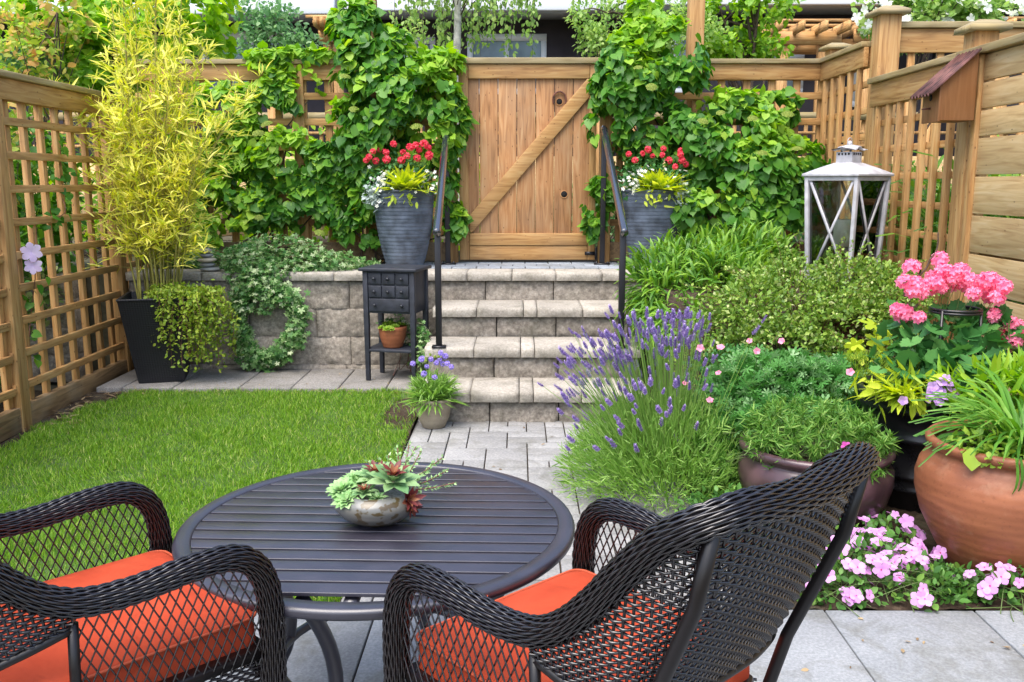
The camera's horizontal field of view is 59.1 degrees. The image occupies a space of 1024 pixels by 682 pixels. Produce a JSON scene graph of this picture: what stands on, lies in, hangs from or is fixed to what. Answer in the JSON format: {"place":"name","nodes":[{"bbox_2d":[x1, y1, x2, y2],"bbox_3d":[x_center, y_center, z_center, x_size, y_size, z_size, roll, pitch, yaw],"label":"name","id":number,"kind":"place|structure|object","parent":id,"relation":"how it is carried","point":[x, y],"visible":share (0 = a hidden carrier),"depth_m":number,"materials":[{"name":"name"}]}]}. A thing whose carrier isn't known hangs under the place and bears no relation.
{"place":"outdoors","nodes":[
{"label":"outdoors","id":0,"kind":"place"},
{"bbox_2d":[0,0,346,155],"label":"terraced house","id":1,"kind":"structure","parent":0,"point":[315,7],"depth_m":16.30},
{"bbox_2d":[202,32,302,92],"bbox_3d":[-4.704,-5.032,16.392,1.839,1.084,0.080,0,10,0],"label":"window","id":2,"kind":"structure","parent":1,"relation":"in","point":[236,35],"depth_m":16.34,"materials":[{"name":"grey glass"}]},
{"bbox_2d":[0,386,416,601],"bbox_3d":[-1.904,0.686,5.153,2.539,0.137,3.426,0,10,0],"label":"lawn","id":3,"kind":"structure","parent":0,"point":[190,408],"depth_m":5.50,"materials":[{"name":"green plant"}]},
{"bbox_2d":[0,390,416,601],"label":"garden soil","id":4,"kind":"structure","parent":0,"point":[403,413],"depth_m":6.33,"materials":[{"name":"brown soil"}]},
{"bbox_2d":[0,255,20,441],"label":"lattice fence","id":5,"kind":"object","parent":4,"relation":"on","point":[10,424],"visible":1,"depth_m":5.76,"materials":[{"name":"brown wood"}]},
{"bbox_2d":[0,69,154,431],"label":"lattice fence","id":6,"kind":"object","parent":4,"relation":"on","point":[20,90],"visible":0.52,"depth_m":6.38,"materials":[{"name":"brown wood"}]},
{"bbox_2d":[20,140,86,367],"bbox_3d":[-3.209,-0.482,6.333,0.247,1.830,0.856,0,10,0],"label":"clematis","id":7,"kind":"object","parent":6,"relation":"attached to","point":[32,253],"visible":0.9,"depth_m":6.14,"materials":[{"name":"green"}]},
{"bbox_2d":[25,370,409,433],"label":"leaf litter","id":8,"kind":"object","parent":4,"relation":"on","point":[58,418],"visible":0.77,"depth_m":6.61,"materials":[{"name":"brown plant"}]},
{"bbox_2d":[96,368,422,392],"bbox_3d":[-1.901,0.342,7.194,2.492,0.108,0.732,0,10,0],"label":"paving strip","id":9,"kind":"object","parent":4,"relation":"on","point":[282,379],"visible":0.56,"depth_m":7.08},
{"bbox_2d":[116,291,194,382],"bbox_3d":[-2.751,-0.035,7.099,0.536,0.665,0.536,-2,10,-13],"label":"woven planter","id":10,"kind":"object","parent":9,"relation":"on","point":[151,363],"visible":0.64,"depth_m":6.89,"materials":[{"name":"black"}]},
{"bbox_2d":[47,0,273,298],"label":"golden bamboo","id":11,"kind":"object","parent":10,"relation":"in","point":[161,216],"visible":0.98,"depth_m":6.76,"materials":[{"name":"plant"}]},
{"bbox_2d":[140,279,242,372],"bbox_3d":[-2.475,-0.107,6.951,0.736,0.734,0.547,4,11,20],"label":"creeping jenny","id":12,"kind":"object","parent":10,"relation":"in","point":[202,300],"visible":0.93,"depth_m":6.84,"materials":[{"name":"green plant"}]},
{"bbox_2d":[358,264,431,380],"bbox_3d":[-0.907,-0.145,7.104,0.468,0.882,0.382,2,10,13],"label":"side cabinet","id":13,"kind":"object","parent":9,"relation":"on","point":[395,288],"visible":0.98,"depth_m":6.94,"materials":[{"name":"paint"}]},
{"bbox_2d":[378,320,406,347],"bbox_3d":[-0.933,-0.055,7.085,0.229,0.208,0.275,0,10,0],"label":"terracotta pot","id":14,"kind":"object","parent":13,"relation":"on","point":[392,334],"visible":1,"depth_m":7.02,"materials":[{"name":"ceramic"}]},
{"bbox_2d":[376,314,431,375],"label":"trailing ivy","id":15,"kind":"object","parent":9,"relation":"on","point":[422,335],"visible":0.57,"depth_m":7.13,"materials":[{"name":"green plant"}]},
{"bbox_2d":[158,239,804,270],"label":"terrace soil","id":16,"kind":"structure","parent":0,"point":[384,262],"depth_m":8.47,"materials":[{"name":"brown soil"}]},
{"bbox_2d":[155,40,352,254],"bbox_3d":[-2.303,-1.622,7.921,1.853,1.989,0.652,0,10,0],"label":"climbing hydrangea","id":17,"kind":"object","parent":16,"relation":"on","point":[260,206],"visible":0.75,"depth_m":7.89,"materials":[{"name":"green plant"}]},
{"bbox_2d":[131,59,444,262],"bbox_3d":[-1.972,-1.596,8.141,2.740,1.800,0.140,0,10,0],"label":"lattice fence","id":18,"kind":"object","parent":16,"relation":"on","point":[219,70],"visible":0.13,"depth_m":8.04,"materials":[{"name":"brown wood"}]},
{"bbox_2d":[299,0,478,261],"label":"climbing hydrangea","id":19,"kind":"object","parent":16,"relation":"on","point":[366,120],"visible":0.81,"depth_m":7.68,"materials":[{"name":"green plant"}]},
{"bbox_2d":[388,0,541,243],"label":"birch tree","id":20,"kind":"object","parent":16,"relation":"on","point":[458,11],"visible":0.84,"depth_m":10.52,"materials":[{"name":"green plant"}]},
{"bbox_2d":[565,0,729,117],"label":"feathery tree","id":21,"kind":"object","parent":16,"relation":"on","point":[592,31],"visible":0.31,"depth_m":9.98,"materials":[{"name":"green plant"}]},
{"bbox_2d":[571,166,804,246],"bbox_3d":[1.857,-1.450,9.486,2.755,1.259,0.751,0,10,0],"label":"hedge","id":22,"kind":"object","parent":16,"relation":"on","point":[612,231],"depth_m":9.54,"materials":[{"name":"green plant"}]},
{"bbox_2d":[682,0,704,233],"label":"arbour post","id":23,"kind":"object","parent":16,"relation":"on","point":[696,12],"visible":0.05,"depth_m":7.96,"materials":[{"name":"brown wood"}]},
{"bbox_2d":[577,0,830,246],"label":"climbing hydrangea","id":24,"kind":"object","parent":16,"relation":"on","point":[758,169],"visible":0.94,"depth_m":7.63,"materials":[{"name":"green plant"}]},
{"bbox_2d":[682,0,806,131],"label":"dark trunk tree","id":25,"kind":"object","parent":16,"relation":"on","point":[751,41],"visible":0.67,"depth_m":10.40,"materials":[{"name":"green plant"}]},
{"bbox_2d":[345,0,625,155],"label":"terraced house","id":26,"kind":"structure","parent":0,"point":[553,34],"depth_m":16.65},
{"bbox_2d":[388,37,434,57],"bbox_3d":[-1.947,-5.100,16.766,1.063,1.019,0.080,0,10,0],"label":"window","id":27,"kind":"structure","parent":26,"relation":"in","point":[431,43],"depth_m":16.65,"materials":[{"name":"white glass"}]},
{"bbox_2d":[467,34,546,93],"bbox_3d":[-0.095,-5.124,16.749,1.462,1.074,0.080,0,10,0],"label":"window","id":28,"kind":"structure","parent":26,"relation":"in","point":[523,50],"depth_m":16.69,"materials":[{"name":"white glass"}]},
{"bbox_2d":[0,236,1022,611],"bbox_3d":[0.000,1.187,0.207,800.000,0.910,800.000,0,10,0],"label":"ground","id":29,"kind":"structure","parent":0,"point":[92,322],"depth_m":7.72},
{"bbox_2d":[0,55,30,204],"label":"neighbouring shrub","id":30,"kind":"object","parent":29,"relation":"on","point":[14,139],"visible":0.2,"depth_m":7.18,"materials":[{"name":"yellow plant"}]},
{"bbox_2d":[0,266,64,403],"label":"neighbouring shrub","id":31,"kind":"object","parent":29,"relation":"on","point":[45,297],"visible":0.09,"depth_m":7.11,"materials":[{"name":"green plant"}]},
{"bbox_2d":[0,271,85,381],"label":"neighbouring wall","id":32,"kind":"structure","parent":29,"relation":"on","point":[51,351],"depth_m":7.46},
{"bbox_2d":[0,41,92,254],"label":"conifer shrub","id":33,"kind":"object","parent":29,"relation":"on","point":[10,60],"visible":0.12,"depth_m":9.11,"materials":[{"name":"green plant"}]},
{"bbox_2d":[0,0,98,203],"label":"young tree","id":34,"kind":"object","parent":29,"relation":"on","point":[36,40],"visible":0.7,"depth_m":8.74,"materials":[{"name":"green plant"}]},
{"bbox_2d":[0,111,98,390],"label":"neighbouring shrub","id":35,"kind":"object","parent":29,"relation":"on","point":[38,213],"visible":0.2,"depth_m":7.49,"materials":[{"name":"green plant"}]},
{"bbox_2d":[1,0,245,140],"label":"maple tree","id":36,"kind":"object","parent":29,"relation":"on","point":[214,11],"visible":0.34,"depth_m":9.42,"materials":[{"name":"green plant"}]},
{"bbox_2d":[47,110,479,259],"bbox_3d":[-2.435,-1.602,9.263,4.843,1.629,1.147,0,10,0],"label":"hedge","id":37,"kind":"object","parent":29,"relation":"on","point":[224,215],"visible":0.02,"depth_m":9.21,"materials":[{"name":"green plant"}]},
{"bbox_2d":[224,0,329,111],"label":"tree","id":38,"kind":"object","parent":29,"relation":"on","point":[267,22],"visible":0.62,"depth_m":12.33,"materials":[{"name":"green plant"}]},
{"bbox_2d":[305,15,343,129],"bbox_3d":[-2.665,-3.276,13.989,0.615,3.136,1.750,0,10,0],"label":"pergola","id":39,"kind":"object","parent":29,"relation":"on","point":[319,22],"visible":0.19,"depth_m":13.35,"materials":[{"name":"brown wood"}]},
{"bbox_2d":[366,0,383,262],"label":"arbour post","id":40,"kind":"object","parent":29,"relation":"on","point":[375,227],"depth_m":8.28,"materials":[{"name":"brown wood"}]},
{"bbox_2d":[125,268,804,369],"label":"retaining wall","id":41,"kind":"structure","parent":29,"relation":"on","point":[333,301],"depth_m":7.44,"materials":[{"name":"grey stone"}]},
{"bbox_2d":[200,266,220,270],"bbox_3d":[-2.485,-0.597,7.468,0.182,0.034,0.180,0,10,0],"label":"pebble","id":42,"kind":"object","parent":41,"relation":"on","point":[212,268],"visible":0.89,"depth_m":7.40,"materials":[{"name":"grey stone"}]},
{"bbox_2d":[200,262,215,266],"bbox_3d":[-2.512,-0.631,7.460,0.126,0.038,0.126,0,10,0],"label":"pebble","id":43,"kind":"object","parent":42,"relation":"on","point":[208,264],"visible":1,"depth_m":7.42,"materials":[{"name":"grey stone"}]},
{"bbox_2d":[197,257,216,262],"bbox_3d":[-2.518,-0.670,7.455,0.157,0.042,0.155,0,10,0],"label":"pebble","id":44,"kind":"object","parent":43,"relation":"on","point":[208,259],"visible":0.97,"depth_m":7.40,"materials":[{"name":"grey stone"}]},
{"bbox_2d":[152,230,380,315],"bbox_3d":[-2.127,-0.581,7.578,2.020,0.676,0.783,0,10,0],"label":"ivy mound","id":45,"kind":"object","parent":41,"relation":"on","point":[260,258],"visible":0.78,"depth_m":7.45,"materials":[{"name":"green plant"}]},
{"bbox_2d":[223,269,315,372],"bbox_3d":[-1.988,-0.138,7.349,0.764,0.909,0.323,0,10,0],"label":"ivy wreath","id":46,"kind":"object","parent":41,"relation":"attached to","point":[291,339],"visible":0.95,"depth_m":7.32,"materials":[{"name":"green plant"}]},
{"bbox_2d":[15,106,1023,235],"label":"fence","id":47,"kind":"object","parent":29,"relation":"on","point":[270,113],"visible":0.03,"depth_m":12.68,"materials":[{"name":"brown wood"}]},
{"bbox_2d":[423,300,645,423],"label":"garden steps","id":48,"kind":"structure","parent":29,"relation":"on","point":[503,355],"depth_m":6.60,"materials":[{"name":"grey stone"}]},
{"bbox_2d":[432,134,455,347],"bbox_3d":[-0.557,-0.908,7.167,0.141,1.666,1.731,0,10,-1],"label":"handrail","id":49,"kind":"object","parent":48,"relation":"on","point":[442,177],"visible":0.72,"depth_m":6.54,"materials":[{"name":"black metal"}]},
{"bbox_2d":[594,125,628,347],"bbox_3d":[0.790,-0.906,7.158,0.140,1.666,1.731,0,10,0],"label":"handrail","id":50,"kind":"object","parent":48,"relation":"on","point":[606,151],"visible":0.97,"depth_m":6.89,"materials":[{"name":"black metal"}]},
{"bbox_2d":[424,262,647,268],"bbox_3d":[0.221,-0.647,7.997,2.722,0.060,0.592,0,10,0],"label":"landing","id":51,"kind":"object","parent":29,"relation":"on","point":[527,265],"visible":0.3,"depth_m":7.90,"materials":[{"name":"grey stone"}]},
{"bbox_2d":[361,139,437,264],"bbox_3d":[-0.925,-1.167,7.707,0.712,1.076,0.690,0,10,0],"label":"tall ribbed pot","id":52,"kind":"object","parent":51,"relation":"on","point":[402,202],"visible":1,"depth_m":7.59,"materials":[{"name":"ceramic"}]},
{"bbox_2d":[450,51,458,262],"bbox_3d":[-0.542,-1.621,8.096,0.136,1.865,0.130,0,10,0],"label":"gate post","id":53,"kind":"object","parent":51,"relation":"on","point":[454,253],"visible":0.02,"depth_m":8.18,"materials":[{"name":"brown wood"}]},
{"bbox_2d":[597,52,611,262],"bbox_3d":[0.833,-1.619,8.086,0.136,1.865,0.130,0,10,0],"label":"gate post","id":54,"kind":"object","parent":51,"relation":"on","point":[607,121],"visible":0.2,"depth_m":8.06,"materials":[{"name":"brown wood"}]},
{"bbox_2d":[458,57,599,259],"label":"wooden gate","id":55,"kind":"structure","parent":54,"relation":"attached to","point":[500,91],"depth_m":8.05,"materials":[{"name":"brown wood"}]},
{"bbox_2d":[617,145,693,265],"bbox_3d":[1.210,-1.146,7.719,0.710,1.030,0.723,0,10,0],"label":"tall ribbed pot","id":56,"kind":"object","parent":51,"relation":"on","point":[648,211],"visible":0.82,"depth_m":7.60,"materials":[{"name":"ceramic"}]},
{"bbox_2d":[610,43,851,260],"bbox_3d":[1.893,-1.633,8.107,2.110,1.985,0.220,0,10,0],"label":"lattice fence","id":57,"kind":"object","parent":29,"relation":"on","point":[773,71],"visible":0.26,"depth_m":7.95,"materials":[{"name":"brown wood"}]},
{"bbox_2d":[758,19,854,152],"bbox_3d":[4.473,-3.366,14.430,1.349,3.160,1.750,0,10,0],"label":"pergola","id":58,"kind":"object","parent":29,"relation":"on","point":[813,39],"visible":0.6,"depth_m":13.78,"materials":[{"name":"brown wood"}]},
{"bbox_2d":[819,41,870,273],"bbox_3d":[2.744,-1.422,7.584,0.130,1.950,1.010,0,10,0],"label":"lattice fence","id":59,"kind":"object","parent":29,"relation":"on","point":[849,61],"visible":0.41,"depth_m":7.42,"materials":[{"name":"brown wood"}]},
{"bbox_2d":[841,17,1023,155],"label":"pergola","id":60,"kind":"object","parent":29,"relation":"on","point":[855,37],"visible":0.09,"depth_m":14.41,"materials":[{"name":"brown wood"}]},
{"bbox_2d":[850,0,1023,152],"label":"dogwood tree","id":61,"kind":"object","parent":29,"relation":"on","point":[950,10],"visible":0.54,"depth_m":10.21,"materials":[{"name":"green plant"}]},
{"bbox_2d":[885,160,1023,303],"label":"neighbouring shrub","id":62,"kind":"object","parent":29,"relation":"on","point":[913,162],"depth_m":7.44,"materials":[{"name":"green plant"}]},
{"bbox_2d":[942,19,1023,402],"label":"board fence","id":63,"kind":"object","parent":29,"relation":"on","point":[978,242],"visible":0.64,"depth_m":5.08,"materials":[{"name":"brown wood"}]},
{"bbox_2d":[910,47,981,123],"bbox_3d":[2.524,-1.473,5.239,0.314,0.406,0.275,0,10,0],"label":"birdhouse","id":64,"kind":"object","parent":63,"relation":"attached to","point":[947,92],"visible":1,"depth_m":5.16,"materials":[{"name":"brown wood"}]},
{"bbox_2d":[341,418,731,607],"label":"path","id":65,"kind":"structure","parent":0,"point":[511,459],"depth_m":5.41,"materials":[{"name":"grey stone"}]},
{"bbox_2d":[396,350,467,428],"bbox_3d":[-0.520,0.320,6.042,0.496,0.525,0.487,0,10,0],"label":"beige pot","id":66,"kind":"object","parent":65,"relation":"on","point":[433,397],"visible":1,"depth_m":5.99,"materials":[{"name":"ceramic"}]},
{"bbox_2d":[537,304,767,515],"bbox_3d":[0.779,0.300,4.777,1.306,1.048,1.149,0,10,0],"label":"lavender bush","id":67,"kind":"object","parent":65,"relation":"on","point":[651,442],"visible":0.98,"depth_m":4.58,"materials":[{"name":"green plant"}]},
{"bbox_2d":[472,425,1023,670],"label":"fallen leaves","id":68,"kind":"object","parent":65,"relation":"on","point":[902,650],"visible":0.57,"depth_m":3.18,"materials":[{"name":"brown plant"}]},
{"bbox_2d":[205,609,1023,681],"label":"patio","id":69,"kind":"structure","parent":0,"point":[832,646],"depth_m":3.17,"materials":[{"name":"grey stone"}]},
{"bbox_2d":[0,481,286,681],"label":"wicker armchair","id":70,"kind":"object","parent":69,"relation":"on","point":[155,613],"visible":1,"depth_m":2.00,"materials":[{"name":"black wicker"}]},
{"bbox_2d":[172,462,574,681],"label":"round table","id":71,"kind":"object","parent":69,"relation":"on","point":[494,535],"visible":0.71,"depth_m":2.52,"materials":[{"name":"paint"}]},
{"bbox_2d":[325,441,456,526],"bbox_3d":[-0.349,0.419,2.622,0.388,0.212,0.259,0,10,0],"label":"succulent bowl","id":72,"kind":"object","parent":71,"relation":"on","point":[379,494],"visible":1,"depth_m":2.56,"materials":[{"name":"ceramic"}]},
{"bbox_2d":[382,441,880,681],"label":"wicker armchair","id":73,"kind":"object","parent":69,"relation":"on","point":[580,621],"visible":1,"depth_m":1.60,"materials":[{"name":"black wicker"}]},
{"bbox_2d":[636,0,932,155],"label":"terraced house","id":74,"kind":"structure","parent":0,"point":[826,9],"depth_m":15.84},
{"bbox_2d":[671,34,685,91],"bbox_3d":[3.033,-4.908,15.952,0.449,1.076,0.080,0,10,0],"label":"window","id":75,"kind":"structure","parent":74,"relation":"in","point":[679,89],"depth_m":15.93,"materials":[{"name":"white glass"}]},
{"bbox_2d":[774,55,804,91],"bbox_3d":[4.883,-4.726,15.971,0.515,0.712,0.080,0,10,0],"label":"window","id":76,"kind":"structure","parent":74,"relation":"in","point":[789,83],"depth_m":15.93,"materials":[{"name":"white glass"}]},
{"bbox_2d":[638,276,1023,610],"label":"flower bed","id":77,"kind":"object","parent":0,"point":[929,542],"visible":0.03,"depth_m":4.28,"materials":[{"name":"soil"}]},
{"bbox_2d":[674,482,741,512],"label":"leafy weed","id":78,"kind":"object","parent":77,"relation":"on","point":[698,496],"visible":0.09,"depth_m":4.27,"materials":[{"name":"green plant"}]},
{"bbox_2d":[613,217,804,372],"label":"ornamental grass","id":79,"kind":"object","parent":77,"relation":"on","point":[710,257],"depth_m":6.49,"materials":[{"name":"green plant"}]},
{"bbox_2d":[663,307,758,376],"bbox_3d":[1.354,0.073,5.924,0.777,0.595,0.865,0,10,0],"label":"creeping thyme","id":80,"kind":"object","parent":77,"relation":"on","point":[706,344],"visible":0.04,"depth_m":5.73,"materials":[{"name":"green plant"}]},
{"bbox_2d":[682,338,870,489],"bbox_3d":[1.446,0.360,4.884,1.138,0.838,0.939,0,10,0],"label":"cranesbill","id":81,"kind":"object","parent":77,"relation":"on","point":[781,368],"visible":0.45,"depth_m":4.78,"materials":[{"name":"green plant"}]},
{"bbox_2d":[681,343,896,399],"bbox_3d":[1.787,0.262,5.355,1.624,0.539,0.948,0,10,0],"label":"dark groundcover","id":82,"kind":"object","parent":77,"relation":"on","point":[727,348],"visible":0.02,"depth_m":5.27,"materials":[{"name":"green plant"}]},
{"bbox_2d":[844,318,892,375],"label":"broad leaved seedling","id":83,"kind":"object","parent":82,"relation":"on","point":[853,344],"visible":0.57,"depth_m":5.06,"materials":[{"name":"yellow plant"}]},
{"bbox_2d":[673,229,948,367],"bbox_3d":[1.843,-0.229,5.579,1.725,0.894,1.263,0,10,0],"label":"leaved shrub","id":84,"kind":"object","parent":77,"relation":"on","point":[857,299],"visible":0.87,"depth_m":5.48,"materials":[{"name":"green plant"}]},
{"bbox_2d":[737,427,895,533],"bbox_3d":[1.480,0.678,4.433,0.730,0.378,0.730,0,10,0],"label":"glazed pot","id":85,"kind":"object","parent":77,"relation":"on","point":[875,498],"visible":0.34,"depth_m":4.18,"materials":[{"name":"red ceramic"}]},
{"bbox_2d":[680,390,902,497],"bbox_3d":[1.337,0.552,4.429,1.072,0.653,0.702,4,11,21],"label":"needle leaved plant","id":86,"kind":"object","parent":85,"relation":"in","point":[862,426],"visible":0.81,"depth_m":4.24,"materials":[{"name":"green plant"}]},
{"bbox_2d":[802,137,893,285],"bbox_3d":[2.314,-0.897,6.273,0.436,1.009,0.436,-8,12,-37],"label":"garden lantern","id":87,"kind":"object","parent":77,"relation":"on","point":[867,208],"visible":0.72,"depth_m":6.20,"materials":[{"name":"white metal"}]},
{"bbox_2d":[833,218,850,246],"bbox_3d":[2.304,-0.758,6.298,0.124,0.195,0.124,0,10,0],"label":"candle","id":88,"kind":"object","parent":87,"relation":"on","point":[842,227],"visible":0.69,"depth_m":6.25,"materials":[{"name":"beige wax"}]},
{"bbox_2d":[796,510,976,616],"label":"impatiens","id":89,"kind":"object","parent":77,"relation":"on","point":[897,558],"visible":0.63,"depth_m":3.58,"materials":[{"name":"pink plant"}]},
{"bbox_2d":[863,5,911,260],"bbox_3d":[2.825,-1.214,7.016,0.250,2.635,0.250,0,10,0],"label":"fence post","id":90,"kind":"object","parent":77,"relation":"on","point":[886,38],"visible":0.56,"depth_m":6.79,"materials":[{"name":"brown wood"}]},
{"bbox_2d":[893,21,1023,273],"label":"cross fence","id":91,"kind":"object","parent":90,"relation":"attached to","point":[939,38],"visible":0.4,"depth_m":6.80,"materials":[{"name":"brown wood"}]},
{"bbox_2d":[867,53,955,323],"bbox_3d":[2.734,-0.914,6.272,0.140,1.900,1.390,0,10,0],"label":"lattice fence","id":92,"kind":"object","parent":77,"relation":"on","point":[899,88],"visible":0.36,"depth_m":6.13,"materials":[{"name":"brown wood"}]},
{"bbox_2d":[856,373,1002,513],"bbox_3d":[2.132,0.524,4.665,0.704,0.600,0.704,0,10,0],"label":"black planter","id":93,"kind":"object","parent":77,"relation":"on","point":[903,496],"visible":0.16,"depth_m":4.46,"materials":[{"name":"plastic"}]},
{"bbox_2d":[824,348,891,404],"bbox_3d":[1.919,0.263,4.987,0.426,0.473,0.437,0,10,0],"label":"lime sedum","id":94,"kind":"object","parent":93,"relation":"in","point":[860,354],"visible":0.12,"depth_m":4.96,"materials":[{"name":"green plant"}]},
{"bbox_2d":[848,354,961,422],"bbox_3d":[1.891,0.209,4.338,0.564,0.343,0.458,0,10,0],"label":"lime sweet potato vine","id":95,"kind":"object","parent":93,"relation":"in","point":[891,393],"visible":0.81,"depth_m":4.26,"materials":[{"name":"yellow plant"}]},
{"bbox_2d":[898,374,966,417],"bbox_3d":[1.968,0.257,4.232,0.350,0.225,0.128,0,10,0],"label":"purple petunia","id":96,"kind":"object","parent":93,"relation":"in","point":[931,387],"visible":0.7,"depth_m":4.19,"materials":[{"name":"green plant"}]},
{"bbox_2d":[863,251,1023,409],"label":"pink geranium","id":97,"kind":"object","parent":93,"relation":"in","point":[989,287],"visible":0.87,"depth_m":4.40,"materials":[{"name":"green plant"}]},
{"bbox_2d":[903,232,938,296],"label":"bare branch","id":98,"kind":"object","parent":97,"relation":"attached to","point":[926,267],"visible":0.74,"depth_m":4.48,"materials":[{"name":"brown plant"}]},
{"bbox_2d":[928,304,982,383],"bbox_3d":[2.182,0.065,4.486,0.244,0.468,0.250,0,10,0],"label":"plant support","id":99,"kind":"object","parent":93,"relation":"on","point":[974,312],"visible":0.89,"depth_m":4.38,"materials":[{"name":"black metal"}]},
{"bbox_2d":[924,344,1023,430],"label":"leafy border plant","id":100,"kind":"object","parent":93,"relation":"in","point":[1012,372],"visible":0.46,"depth_m":4.11,"materials":[{"name":"green plant"}]},
{"bbox_2d":[874,135,1023,321],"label":"tall grass plant","id":101,"kind":"object","parent":77,"relation":"on","point":[935,219],"depth_m":6.45,"materials":[{"name":"green plant"}]},
{"bbox_2d":[908,562,992,605],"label":"leafy plant","id":102,"kind":"object","parent":77,"relation":"on","point":[948,581],"visible":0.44,"depth_m":3.58,"materials":[{"name":"green plant"}]},
{"bbox_2d":[914,419,1023,589],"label":"terracotta pot","id":103,"kind":"object","parent":77,"relation":"on","point":[975,516],"visible":0.59,"depth_m":3.59,"materials":[{"name":"ceramic"}]},
{"bbox_2d":[908,362,1023,493],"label":"strap leaved plant","id":104,"kind":"object","parent":103,"relation":"in","point":[1010,420],"visible":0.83,"depth_m":3.78,"materials":[{"name":"green plant"}]},
{"bbox_2d":[943,421,1023,470],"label":"pot herb","id":105,"kind":"object","parent":103,"relation":"in","point":[971,462],"visible":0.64,"depth_m":3.58,"materials":[{"name":"green plant"}]},
{"bbox_2d":[944,559,1023,621],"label":"impatiens","id":106,"kind":"object","parent":77,"relation":"on","point":[987,585],"visible":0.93,"depth_m":3.49,"materials":[{"name":"pink plant"}]},
{"bbox_2d":[932,1,1023,155],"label":"terraced house","id":107,"kind":"structure","parent":0,"point":[942,137],"depth_m":16.31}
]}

